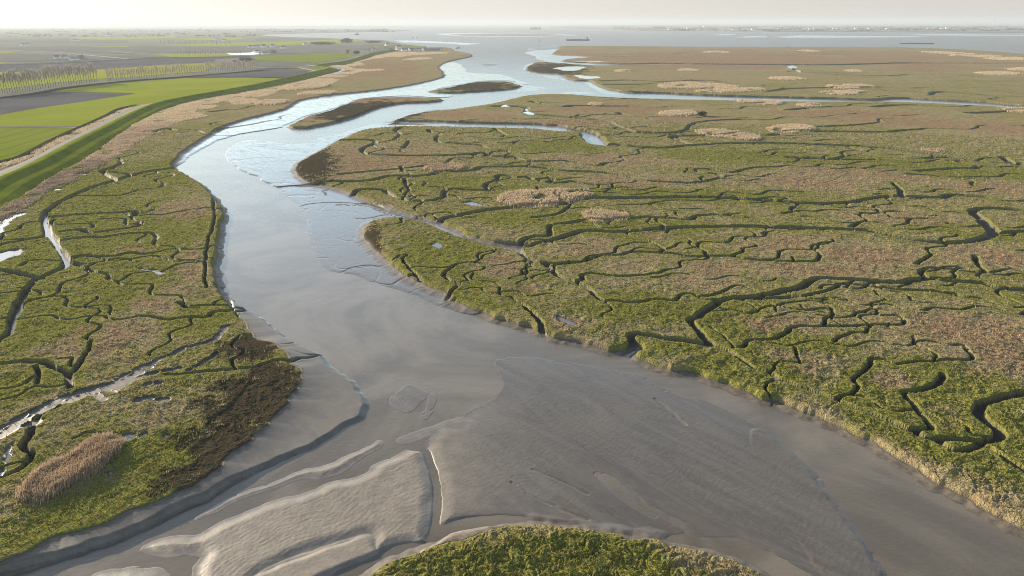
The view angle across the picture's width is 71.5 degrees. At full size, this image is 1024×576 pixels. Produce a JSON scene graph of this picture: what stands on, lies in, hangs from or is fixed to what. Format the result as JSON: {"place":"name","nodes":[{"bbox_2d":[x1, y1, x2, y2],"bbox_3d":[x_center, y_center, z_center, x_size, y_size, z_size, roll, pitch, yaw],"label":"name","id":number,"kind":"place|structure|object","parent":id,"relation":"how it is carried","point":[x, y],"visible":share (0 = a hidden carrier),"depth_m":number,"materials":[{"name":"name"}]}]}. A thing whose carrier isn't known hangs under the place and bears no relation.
{"place":"outdoors","nodes":[
{"label":"outdoors","id":0,"kind":"place"},
{"bbox_2d":[5,449,10,461],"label":"tidal pool","id":1,"kind":"structure","parent":0,"point":[8,457],"depth_m":137.52,"materials":[{"name":"liquid"}]},
{"bbox_2d":[0,250,24,260],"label":"tidal pool","id":2,"kind":"structure","parent":0,"point":[4,255],"depth_m":258.19,"materials":[{"name":"liquid"}]},
{"bbox_2d":[0,213,25,232],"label":"tidal pool","id":3,"kind":"structure","parent":0,"point":[3,224],"depth_m":302.90,"materials":[{"name":"liquid"}]},
{"bbox_2d":[0,127,78,162],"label":"field","id":4,"kind":"structure","parent":0,"point":[15,141],"depth_m":525.79,"materials":[{"name":"plant"}]},
{"bbox_2d":[0,38,127,42],"bbox_3d":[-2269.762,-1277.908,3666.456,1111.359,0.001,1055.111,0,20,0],"label":"field","id":5,"kind":"structure","parent":0,"point":[60,40],"depth_m":3571.24,"materials":[{"name":"soil"}]},
{"bbox_2d":[0,92,133,114],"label":"field","id":6,"kind":"structure","parent":0,"point":[21,103],"depth_m":790.01,"materials":[{"name":"soil"}]},
{"bbox_2d":[13,50,127,58],"bbox_3d":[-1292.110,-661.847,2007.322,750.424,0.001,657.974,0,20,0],"label":"farm track","id":7,"kind":"structure","parent":0,"point":[79,54],"depth_m":1942.38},
{"bbox_2d":[0,107,141,175],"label":"verge","id":8,"kind":"structure","parent":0,"point":[78,137],"depth_m":569.74,"materials":[{"name":"green plant"}]},
{"bbox_2d":[0,105,146,174],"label":"road","id":9,"kind":"structure","parent":0,"point":[56,146],"depth_m":491.65,"materials":[{"name":"asphalt"}]},
{"bbox_2d":[0,54,159,61],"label":"field","id":10,"kind":"structure","parent":0,"point":[19,57],"depth_m":1781.61,"materials":[{"name":"soil"}]},
{"bbox_2d":[88,46,127,46],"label":"field","id":11,"kind":"structure","parent":0,"point":[107,46],"depth_m":2631.34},
{"bbox_2d":[0,64,216,88],"bbox_3d":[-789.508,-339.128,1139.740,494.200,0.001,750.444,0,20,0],"label":"field","id":12,"kind":"structure","parent":0,"point":[101,74],"depth_m":1157.51,"materials":[{"name":"plant"}]},
{"bbox_2d":[0,56,242,71],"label":"field","id":13,"kind":"structure","parent":0,"point":[103,64],"depth_m":1514.02,"materials":[{"name":"soil"}]},
{"bbox_2d":[70,36,175,39],"bbox_3d":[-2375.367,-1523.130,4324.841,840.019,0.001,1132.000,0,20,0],"label":"field","id":14,"kind":"structure","parent":0,"point":[145,37],"depth_m":4329.55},
{"bbox_2d":[0,46,254,53],"bbox_3d":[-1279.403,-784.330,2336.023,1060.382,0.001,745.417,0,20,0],"label":"field","id":15,"kind":"structure","parent":0,"point":[149,49],"depth_m":2335.89,"materials":[{"name":"soil"}]},
{"bbox_2d":[228,52,258,54],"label":"plastic sheeting","id":16,"kind":"object","parent":15,"relation":"on","point":[252,53],"visible":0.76,"depth_m":1965.57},
{"bbox_2d":[123,435,135,440],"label":"tidal pool","id":17,"kind":"structure","parent":0,"point":[130,436],"depth_m":144.06,"materials":[{"name":"liquid"}]},
{"bbox_2d":[0,70,261,97],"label":"ditch","id":18,"kind":"object","parent":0,"point":[49,90],"visible":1,"depth_m":978.41,"materials":[{"name":"plant"}]},
{"bbox_2d":[16,56,248,64],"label":"ditch","id":19,"kind":"object","parent":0,"point":[114,60],"visible":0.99,"depth_m":1618.99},
{"bbox_2d":[0,77,280,125],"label":"field","id":20,"kind":"structure","parent":0,"point":[84,112],"depth_m":808.59,"materials":[{"name":"plant"}]},
{"bbox_2d":[142,269,163,274],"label":"tidal pool","id":21,"kind":"structure","parent":0,"point":[157,272],"depth_m":239.98,"materials":[{"name":"liquid"}]},
{"bbox_2d":[152,53,238,56],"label":"field","id":22,"kind":"structure","parent":0,"point":[193,54],"depth_m":1924.72,"materials":[{"name":"plant"}]},
{"bbox_2d":[0,49,397,206],"bbox_3d":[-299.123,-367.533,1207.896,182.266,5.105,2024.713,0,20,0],"label":"dyke","id":23,"kind":"structure","parent":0,"point":[19,182],"depth_m":498.78,"materials":[{"name":"green plant"}]},
{"bbox_2d":[0,26,404,26],"bbox_3d":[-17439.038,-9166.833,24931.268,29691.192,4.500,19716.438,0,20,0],"label":"shore","id":24,"kind":"structure","parent":0,"point":[202,26],"depth_m":20114.89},
{"bbox_2d":[0,28,414,170],"bbox_3d":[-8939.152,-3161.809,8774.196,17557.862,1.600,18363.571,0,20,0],"label":"farmland","id":25,"kind":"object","parent":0,"point":[237,33],"visible":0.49,"depth_m":2936.83,"materials":[{"name":"plant"}]},
{"bbox_2d":[4,69,13,91],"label":"poplar tree","id":26,"kind":"object","parent":25,"relation":"on","point":[8,73],"visible":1,"depth_m":874.74,"materials":[{"name":"brown plant"}]},
{"bbox_2d":[5,70,15,91],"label":"poplar tree","id":27,"kind":"object","parent":25,"relation":"on","point":[13,79],"visible":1,"depth_m":878.05,"materials":[{"name":"brown plant"}]},
{"bbox_2d":[14,73,20,91],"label":"poplar tree","id":28,"kind":"object","parent":25,"relation":"on","point":[17,74],"visible":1,"depth_m":882.83,"materials":[{"name":"brown plant"}]},
{"bbox_2d":[23,67,30,90],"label":"poplar tree","id":29,"kind":"object","parent":25,"relation":"on","point":[26,74],"visible":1,"depth_m":891.78,"materials":[{"name":"brown plant"}]},
{"bbox_2d":[26,69,32,89],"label":"poplar tree","id":30,"kind":"object","parent":25,"relation":"on","point":[30,76],"visible":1,"depth_m":895.89,"materials":[{"name":"brown plant"}]},
{"bbox_2d":[28,69,36,89],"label":"poplar tree","id":31,"kind":"object","parent":25,"relation":"on","point":[33,75],"visible":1,"depth_m":901.09,"materials":[{"name":"brown plant"}]},
{"bbox_2d":[35,68,43,88],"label":"poplar tree","id":32,"kind":"object","parent":25,"relation":"on","point":[39,72],"visible":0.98,"depth_m":920.00,"materials":[{"name":"brown plant"}]},
{"bbox_2d":[40,66,46,86],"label":"poplar tree","id":33,"kind":"object","parent":25,"relation":"on","point":[42,72],"visible":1,"depth_m":925.85,"materials":[{"name":"brown plant"}]},
{"bbox_2d":[42,64,48,87],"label":"poplar tree","id":34,"kind":"object","parent":25,"relation":"on","point":[46,70],"visible":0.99,"depth_m":929.80,"materials":[{"name":"brown plant"}]},
{"bbox_2d":[48,66,53,85],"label":"poplar tree","id":35,"kind":"object","parent":25,"relation":"on","point":[52,72],"visible":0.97,"depth_m":943.76,"materials":[{"name":"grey plant"}]},
{"bbox_2d":[51,63,56,86],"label":"poplar tree","id":36,"kind":"object","parent":25,"relation":"on","point":[54,74],"visible":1,"depth_m":952.06,"materials":[{"name":"brown plant"}]},
{"bbox_2d":[59,66,63,82],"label":"poplar tree","id":37,"kind":"object","parent":25,"relation":"on","point":[61,74],"visible":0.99,"depth_m":970.12,"materials":[{"name":"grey plant"}]},
{"bbox_2d":[58,54,68,58],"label":"house","id":38,"kind":"structure","parent":25,"relation":"on","point":[64,56],"depth_m":1701.71,"materials":[{"name":"brick"}]},
{"bbox_2d":[0,105,132,161],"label":"ditch","id":39,"kind":"object","parent":25,"relation":"in","point":[49,140],"visible":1,"depth_m":526.64,"materials":[{"name":"plant"}]},
{"bbox_2d":[0,103,151,168],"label":"reed bed","id":40,"kind":"object","parent":39,"relation":"in","point":[57,141],"visible":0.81,"depth_m":505.46,"materials":[{"name":"plant"}]},
{"bbox_2d":[85,60,91,81],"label":"poplar tree","id":41,"kind":"object","parent":25,"relation":"on","point":[89,68],"visible":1,"depth_m":1016.04,"materials":[{"name":"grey plant"}]},
{"bbox_2d":[238,57,254,61],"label":"hedge","id":42,"kind":"object","parent":25,"relation":"on","point":[245,59],"visible":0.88,"depth_m":1562.21,"materials":[{"name":"brown plant"}]},
{"bbox_2d":[311,41,334,44],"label":"hedge","id":43,"kind":"object","parent":25,"relation":"on","point":[322,43],"visible":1,"depth_m":2792.23,"materials":[{"name":"green plant"}]},
{"bbox_2d":[341,38,352,42],"bbox_3d":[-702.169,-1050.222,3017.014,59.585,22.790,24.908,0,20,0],"label":"hedge","id":44,"kind":"object","parent":25,"relation":"on","point":[346,40],"visible":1,"depth_m":3014.43,"materials":[{"name":"green plant"}]},
{"bbox_2d":[422,48,439,50],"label":"shed","id":45,"kind":"structure","parent":25,"relation":"on","point":[429,49],"depth_m":2139.05,"materials":[{"name":"grey metal"}]},
{"bbox_2d":[177,37,244,39],"bbox_3d":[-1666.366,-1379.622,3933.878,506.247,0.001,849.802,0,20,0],"label":"field","id":46,"kind":"structure","parent":0,"point":[231,38],"depth_m":3969.72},
{"bbox_2d":[190,68,307,76],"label":"field","id":47,"kind":"structure","parent":0,"point":[274,72],"depth_m":1186.07,"materials":[{"name":"soil"}]},
{"bbox_2d":[158,39,361,45],"bbox_3d":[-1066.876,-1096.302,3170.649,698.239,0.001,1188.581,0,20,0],"label":"field","id":48,"kind":"structure","parent":0,"point":[267,43],"depth_m":2962.60,"materials":[{"name":"plant"}]},
{"bbox_2d":[255,38,287,39],"bbox_3d":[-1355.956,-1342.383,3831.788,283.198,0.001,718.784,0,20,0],"label":"field","id":49,"kind":"structure","parent":0,"point":[269,38],"depth_m":3925.92,"materials":[{"name":"soil"}]},
{"bbox_2d":[255,61,315,66],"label":"field","id":50,"kind":"structure","parent":0,"point":[268,63],"depth_m":1479.91,"materials":[{"name":"soil"}]},
{"bbox_2d":[267,67,307,70],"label":"field","id":51,"kind":"structure","parent":0,"point":[290,68],"depth_m":1346.33,"materials":[{"name":"green plant"}]},
{"bbox_2d":[255,53,356,62],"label":"field","id":52,"kind":"structure","parent":0,"point":[313,58],"depth_m":1736.61,"materials":[{"name":"plant"}]},
{"bbox_2d":[262,45,372,53],"bbox_3d":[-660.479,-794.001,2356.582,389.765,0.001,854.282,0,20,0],"label":"field","id":53,"kind":"structure","parent":0,"point":[309,48],"depth_m":2343.32,"materials":[{"name":"soil"}]},
{"bbox_2d":[370,44,411,47],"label":"field","id":54,"kind":"structure","parent":0,"point":[383,45],"depth_m":2637.66,"materials":[{"name":"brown plant"}]},
{"bbox_2d":[402,46,425,47],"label":"field","id":55,"kind":"structure","parent":0,"point":[413,46],"depth_m":2518.52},
{"bbox_2d":[432,242,441,247],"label":"tidal pool","id":56,"kind":"structure","parent":0,"point":[437,245],"depth_m":267.06,"materials":[{"name":"liquid"}]},
{"bbox_2d":[400,41,477,44],"bbox_3d":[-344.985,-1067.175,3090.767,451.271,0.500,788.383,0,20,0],"label":"sandbank","id":57,"kind":"structure","parent":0,"point":[439,42],"depth_m":3082.53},
{"bbox_2d":[465,202,481,205],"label":"tidal pool","id":58,"kind":"structure","parent":0,"point":[473,203],"depth_m":328.94,"materials":[{"name":"liquid"}]},
{"bbox_2d":[450,33,563,35],"bbox_3d":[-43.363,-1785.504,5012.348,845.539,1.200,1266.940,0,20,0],"label":"sandbank","id":59,"kind":"structure","parent":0,"point":[507,34],"depth_m":5030.19,"materials":[{"name":"sand"}]},
{"bbox_2d":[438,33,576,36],"bbox_3d":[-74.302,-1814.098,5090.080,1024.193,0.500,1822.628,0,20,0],"label":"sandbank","id":60,"kind":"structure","parent":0,"point":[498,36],"depth_m":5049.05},
{"bbox_2d":[0,46,1023,575],"bbox_3d":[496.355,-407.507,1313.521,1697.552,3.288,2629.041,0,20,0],"label":"salt marsh","id":61,"kind":"structure","parent":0,"point":[886,74],"depth_m":247.20,"materials":[{"name":"grass"},{"name":"low marsh plants"},{"name":"mud"}]},
{"bbox_2d":[0,157,108,222],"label":"reed bed","id":62,"kind":"object","parent":61,"relation":"on","point":[51,183],"visible":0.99,"depth_m":369.88,"materials":[{"name":"plant"}]},
{"bbox_2d":[12,429,126,504],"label":"reed bed","id":63,"kind":"object","parent":61,"relation":"on","point":[55,475],"visible":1,"depth_m":131.20,"materials":[{"name":"plant"}]},
{"bbox_2d":[83,119,174,160],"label":"reed bed","id":64,"kind":"object","parent":61,"relation":"on","point":[135,132],"visible":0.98,"depth_m":512.87,"materials":[{"name":"plant"}]},
{"bbox_2d":[131,102,207,126],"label":"reed bed","id":65,"kind":"object","parent":61,"relation":"on","point":[178,113],"visible":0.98,"depth_m":641.56,"materials":[{"name":"plant"}]},
{"bbox_2d":[185,90,263,109],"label":"reed bed","id":66,"kind":"object","parent":61,"relation":"on","point":[235,99],"visible":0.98,"depth_m":765.96,"materials":[{"name":"plant"}]},
{"bbox_2d":[252,99,291,105],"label":"reed bed","id":67,"kind":"object","parent":61,"relation":"on","point":[271,101],"visible":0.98,"depth_m":745.29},
{"bbox_2d":[277,83,328,89],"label":"reed bed","id":68,"kind":"object","parent":61,"relation":"on","point":[307,86],"visible":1,"depth_m":919.44,"materials":[{"name":"plant"}]},
{"bbox_2d":[250,69,363,96],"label":"reed bed","id":69,"kind":"object","parent":61,"relation":"on","point":[328,78],"visible":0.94,"depth_m":1009.85,"materials":[{"name":"plant"}]},
{"bbox_2d":[297,90,336,94],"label":"reed bed","id":70,"kind":"object","parent":61,"relation":"on","point":[312,92],"visible":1,"depth_m":839.84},
{"bbox_2d":[327,54,388,71],"bbox_3d":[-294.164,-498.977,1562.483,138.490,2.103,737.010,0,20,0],"label":"reed bed","id":71,"kind":"object","parent":61,"relation":"on","point":[349,66],"visible":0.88,"depth_m":1400.43,"materials":[{"name":"plant"}]},
{"bbox_2d":[402,57,431,59],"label":"reed bed","id":72,"kind":"object","parent":61,"relation":"on","point":[421,58],"visible":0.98,"depth_m":1637.54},
{"bbox_2d":[386,52,448,56],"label":"reed bed","id":73,"kind":"object","parent":61,"relation":"on","point":[398,54],"visible":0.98,"depth_m":1902.19,"materials":[{"name":"plant"}]},
{"bbox_2d":[423,162,465,174],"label":"reed bed","id":74,"kind":"object","parent":61,"relation":"on","point":[442,167],"visible":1,"depth_m":404.92,"materials":[{"name":"plant"}]},
{"bbox_2d":[0,120,1023,575],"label":"grass","id":75,"kind":"structure","parent":61,"relation":"on","point":[532,552],"depth_m":219.10,"materials":[{"name":"plant"}]},
{"bbox_2d":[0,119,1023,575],"bbox_3d":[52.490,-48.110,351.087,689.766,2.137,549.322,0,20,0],"label":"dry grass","id":76,"kind":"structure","parent":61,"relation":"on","point":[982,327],"depth_m":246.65,"materials":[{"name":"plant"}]},
{"bbox_2d":[497,186,593,208],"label":"reed bed","id":77,"kind":"object","parent":61,"relation":"on","point":[522,198],"visible":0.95,"depth_m":335.04,"materials":[{"name":"plant"}]},
{"bbox_2d":[588,102,602,106],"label":"reed bed","id":78,"kind":"object","parent":61,"relation":"on","point":[595,103],"visible":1,"depth_m":720.12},
{"bbox_2d":[581,207,629,222],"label":"reed bed","id":79,"kind":"object","parent":61,"relation":"on","point":[596,215],"visible":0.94,"depth_m":302.23,"materials":[{"name":"plant"}]},
{"bbox_2d":[614,69,631,71],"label":"reed bed","id":80,"kind":"object","parent":61,"relation":"on","point":[620,70],"visible":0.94,"depth_m":1212.72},
{"bbox_2d":[658,109,696,116],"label":"reed bed","id":81,"kind":"object","parent":61,"relation":"on","point":[685,112],"visible":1,"depth_m":641.64,"materials":[{"name":"plant"}]},
{"bbox_2d":[678,68,699,71],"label":"reed bed","id":82,"kind":"object","parent":61,"relation":"on","point":[687,69],"visible":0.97,"depth_m":1224.98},
{"bbox_2d":[657,81,739,88],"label":"reed bed","id":83,"kind":"object","parent":61,"relation":"on","point":[693,85],"visible":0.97,"depth_m":918.14,"materials":[{"name":"plant"}]},
{"bbox_2d":[697,111,706,115],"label":"bush","id":84,"kind":"object","parent":61,"relation":"on","point":[702,113],"visible":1,"depth_m":627.20,"materials":[{"name":"green plant"}]},
{"bbox_2d":[703,50,729,52],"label":"reed bed","id":85,"kind":"object","parent":61,"relation":"on","point":[713,51],"visible":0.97,"depth_m":1970.48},
{"bbox_2d":[695,128,762,139],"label":"reed bed","id":86,"kind":"object","parent":61,"relation":"on","point":[729,133],"visible":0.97,"depth_m":522.53,"materials":[{"name":"plant"}]},
{"bbox_2d":[695,87,766,92],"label":"reed bed","id":87,"kind":"object","parent":61,"relation":"on","point":[731,89],"visible":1,"depth_m":859.41,"materials":[{"name":"plant"}]},
{"bbox_2d":[735,99,782,104],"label":"reed bed","id":88,"kind":"object","parent":61,"relation":"on","point":[771,102],"visible":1,"depth_m":733.32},
{"bbox_2d":[766,76,806,80],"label":"reed bed","id":89,"kind":"object","parent":61,"relation":"on","point":[787,78],"visible":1,"depth_m":1033.73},
{"bbox_2d":[765,123,816,134],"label":"reed bed","id":90,"kind":"object","parent":61,"relation":"on","point":[794,128],"visible":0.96,"depth_m":547.42,"materials":[{"name":"plant"}]},
{"bbox_2d":[796,102,820,108],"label":"reed bed","id":91,"kind":"object","parent":61,"relation":"on","point":[807,105],"visible":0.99,"depth_m":701.44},
{"bbox_2d":[798,49,819,51],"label":"reed bed","id":92,"kind":"object","parent":61,"relation":"on","point":[807,50],"visible":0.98,"depth_m":2020.31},
{"bbox_2d":[818,89,869,94],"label":"reed bed","id":93,"kind":"object","parent":61,"relation":"on","point":[847,92],"visible":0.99,"depth_m":830.25,"materials":[{"name":"plant"}]},
{"bbox_2d":[825,83,873,88],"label":"reed bed","id":94,"kind":"object","parent":61,"relation":"on","point":[850,86],"visible":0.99,"depth_m":906.50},
{"bbox_2d":[844,69,863,71],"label":"reed bed","id":95,"kind":"object","parent":61,"relation":"on","point":[853,70],"visible":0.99,"depth_m":1189.12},
{"bbox_2d":[920,147,945,152],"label":"reed bed","id":96,"kind":"object","parent":61,"relation":"on","point":[932,149],"visible":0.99,"depth_m":457.43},
{"bbox_2d":[921,51,976,53],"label":"reed bed","id":97,"kind":"object","parent":61,"relation":"on","point":[941,52],"visible":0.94,"depth_m":1861.61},
{"bbox_2d":[950,54,974,55],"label":"reed bed","id":98,"kind":"object","parent":61,"relation":"on","point":[961,55],"visible":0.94,"depth_m":1716.96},
{"bbox_2d":[971,55,1001,57],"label":"reed bed","id":99,"kind":"object","parent":61,"relation":"on","point":[989,56],"visible":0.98,"depth_m":1671.80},
{"bbox_2d":[973,71,1022,74],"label":"reed bed","id":100,"kind":"object","parent":61,"relation":"on","point":[998,73],"visible":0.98,"depth_m":1121.79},
{"bbox_2d":[983,57,1023,59],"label":"reed bed","id":101,"kind":"object","parent":61,"relation":"on","point":[1007,58],"visible":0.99,"depth_m":1557.49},
{"bbox_2d":[998,106,1023,112],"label":"reed bed","id":102,"kind":"object","parent":61,"relation":"on","point":[1012,109],"visible":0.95,"depth_m":662.93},
{"bbox_2d":[1007,67,1023,70],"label":"reed bed","id":103,"kind":"object","parent":61,"relation":"on","point":[1018,68],"visible":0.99,"depth_m":1220.43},
{"bbox_2d":[0,46,1023,575],"bbox_3d":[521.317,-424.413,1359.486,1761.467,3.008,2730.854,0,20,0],"label":"mudflat","id":104,"kind":"structure","parent":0,"point":[536,440],"depth_m":137.78,"materials":[{"name":"soil"}]},
{"bbox_2d":[0,23,1023,575],"bbox_3d":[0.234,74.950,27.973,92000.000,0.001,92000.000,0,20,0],"label":"water","id":105,"kind":"structure","parent":0,"point":[378,343],"depth_m":185.31,"materials":[{"name":"liquid"}]},
{"bbox_2d":[566,37,589,40],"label":"cargo ship","id":106,"kind":"object","parent":105,"relation":"on","point":[585,39],"visible":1,"depth_m":3320.67,"materials":[{"name":"grey metal"}]},
{"bbox_2d":[780,35,921,37],"bbox_3d":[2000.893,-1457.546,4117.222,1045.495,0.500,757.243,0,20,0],"label":"sandbank","id":107,"kind":"structure","parent":105,"relation":"in","point":[805,36],"depth_m":4028.61,"materials":[{"name":"sand"}]},
{"bbox_2d":[900,41,933,43],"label":"river barge","id":108,"kind":"object","parent":105,"relation":"on","point":[904,42],"visible":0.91,"depth_m":2704.16,"materials":[{"name":"grey metal"}]},
{"bbox_2d":[919,34,1023,35],"bbox_3d":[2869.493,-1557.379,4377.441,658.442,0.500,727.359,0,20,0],"label":"sandbank","id":109,"kind":"structure","parent":105,"relation":"in","point":[969,35],"depth_m":4255.34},
{"bbox_2d":[0,0,1023,25],"label":"sky","id":110,"kind":"structure","parent":0,"point":[12,12],"materials":[{"name":"white"}]},
{"bbox_2d":[557,316,574,324],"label":"tidal pool","id":111,"kind":"structure","parent":0,"point":[566,321],"depth_m":198.82,"materials":[{"name":"liquid"}]},
{"bbox_2d":[553,66,585,70],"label":"tidal pool","id":112,"kind":"structure","parent":0,"point":[571,68],"depth_m":1292.51,"materials":[{"name":"liquid"}]},
{"bbox_2d":[575,75,599,78],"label":"tidal pool","id":113,"kind":"structure","parent":0,"point":[586,77],"depth_m":1098.75,"materials":[{"name":"liquid"}]},
{"bbox_2d":[549,25,1023,32],"bbox_3d":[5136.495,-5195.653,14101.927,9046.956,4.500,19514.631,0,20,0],"label":"shore","id":114,"kind":"structure","parent":0,"point":[642,27],"depth_m":9075.55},
{"bbox_2d":[5,26,1023,36],"bbox_3d":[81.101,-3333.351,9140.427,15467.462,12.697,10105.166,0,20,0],"label":"distant woodland","id":115,"kind":"object","parent":114,"relation":"on","point":[790,28],"visible":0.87,"depth_m":7397.56,"materials":[{"name":"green plant"}]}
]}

